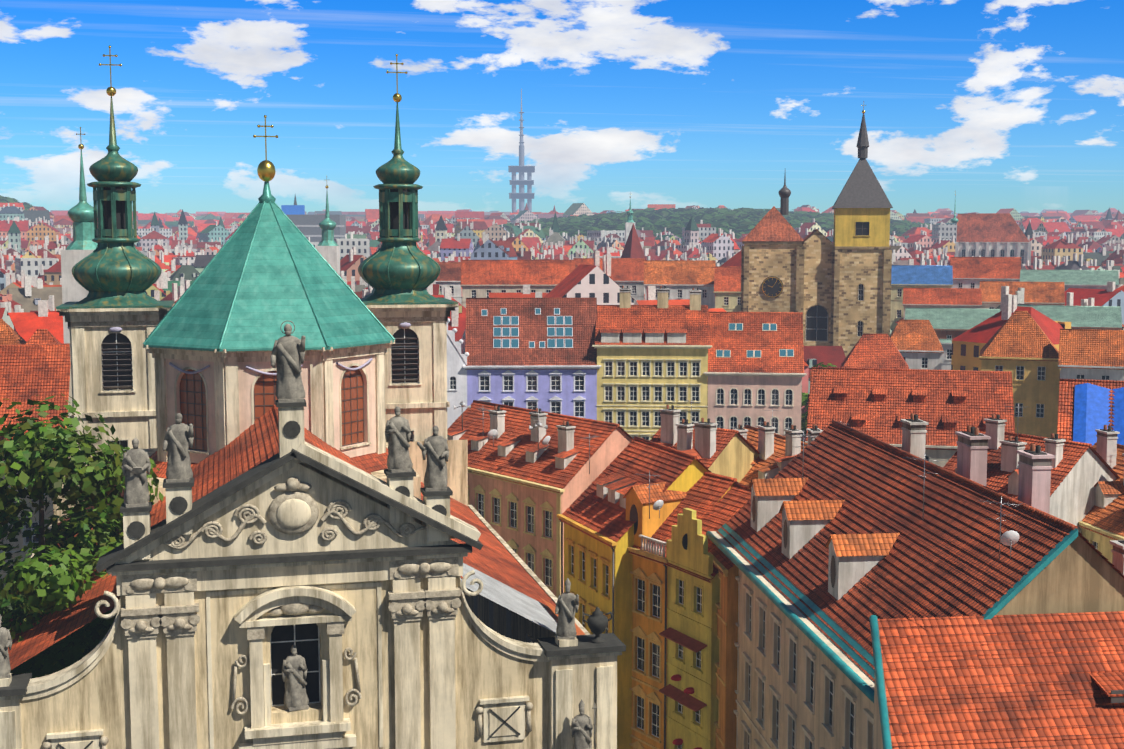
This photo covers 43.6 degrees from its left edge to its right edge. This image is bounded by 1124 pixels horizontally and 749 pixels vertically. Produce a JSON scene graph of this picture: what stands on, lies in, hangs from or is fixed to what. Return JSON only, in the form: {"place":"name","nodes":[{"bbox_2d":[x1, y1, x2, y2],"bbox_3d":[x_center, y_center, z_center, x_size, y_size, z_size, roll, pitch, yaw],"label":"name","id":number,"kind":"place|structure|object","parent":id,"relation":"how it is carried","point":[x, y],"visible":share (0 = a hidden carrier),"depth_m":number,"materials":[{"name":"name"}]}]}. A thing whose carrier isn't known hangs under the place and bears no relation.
{"place":"outdoors","nodes":[
{"label":"outdoors","id":0,"kind":"place"},
{"bbox_2d":[0,319,72,588],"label":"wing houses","id":1,"kind":"structure","parent":0,"point":[38,362],"depth_m":130.72,"materials":[{"name":"tile"}]},
{"bbox_2d":[0,0,1123,214],"label":"sky","id":2,"kind":"structure","parent":0,"point":[1018,105],"materials":[{"name":"blue"}]},
{"bbox_2d":[446,286,805,440],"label":"row houses","id":3,"kind":"structure","parent":0,"point":[628,367],"depth_m":200.12,"materials":[{"name":"red tile"}]},
{"bbox_3d":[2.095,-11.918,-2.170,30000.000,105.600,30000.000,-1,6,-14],"label":"ground","id":4,"kind":"structure","parent":0,"visible":0},
{"bbox_2d":[0,394,163,677],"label":"tree","id":5,"kind":"object","parent":4,"relation":"on","point":[35,587],"visible":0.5,"depth_m":77.08,"materials":[{"name":"green plant"}]},
{"bbox_2d":[0,46,625,748],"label":"church","id":6,"kind":"structure","parent":4,"relation":"on","point":[314,550],"depth_m":72.21,"materials":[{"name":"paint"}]},
{"bbox_2d":[0,195,930,243],"bbox_3d":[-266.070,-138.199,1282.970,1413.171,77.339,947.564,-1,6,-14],"label":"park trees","id":7,"kind":"object","parent":4,"relation":"on","point":[739,221],"visible":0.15,"depth_m":1247.75,"materials":[{"name":"green plant"}]},
{"bbox_2d":[508,89,534,212],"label":"television tower","id":8,"kind":"structure","parent":4,"relation":"on","point":[521,182],"depth_m":2470.11,"materials":[{"name":"metal"}]},
{"bbox_2d":[61,127,1030,342],"bbox_3d":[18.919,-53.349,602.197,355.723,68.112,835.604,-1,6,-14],"label":"landmarks","id":9,"kind":"object","parent":4,"relation":"on","point":[991,234],"visible":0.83,"depth_m":588.24,"materials":[{"name":"stone"}]},
{"bbox_2d":[0,203,1123,440],"bbox_3d":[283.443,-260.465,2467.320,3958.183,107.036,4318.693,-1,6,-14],"label":"town houses","id":10,"kind":"structure","parent":4,"relation":"on","point":[180,247],"depth_m":719.21,"materials":[{"name":"red tile"}]},
{"bbox_2d":[436,257,1123,466],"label":"town houses","id":11,"kind":"structure","parent":4,"relation":"on","point":[878,386],"depth_m":184.51,"materials":[{"name":"red tile"}]},
{"bbox_2d":[447,400,1123,748],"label":"row of buildings","id":12,"kind":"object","parent":4,"relation":"on","point":[834,584],"depth_m":77.11,"materials":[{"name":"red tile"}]},
{"bbox_2d":[741,101,892,356],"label":"gothic church","id":13,"kind":"structure","parent":4,"relation":"on","point":[837,292],"depth_m":269.68,"materials":[{"name":"stone"}]},
{"bbox_2d":[801,362,836,441],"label":"tree","id":14,"kind":"object","parent":4,"relation":"on","point":[804,401],"visible":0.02,"depth_m":211.34,"materials":[{"name":"green plant"}]},
{"bbox_2d":[650,398,1123,562],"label":"row houses","id":15,"kind":"structure","parent":4,"relation":"on","point":[1087,490],"depth_m":104.52,"materials":[{"name":"tile"}]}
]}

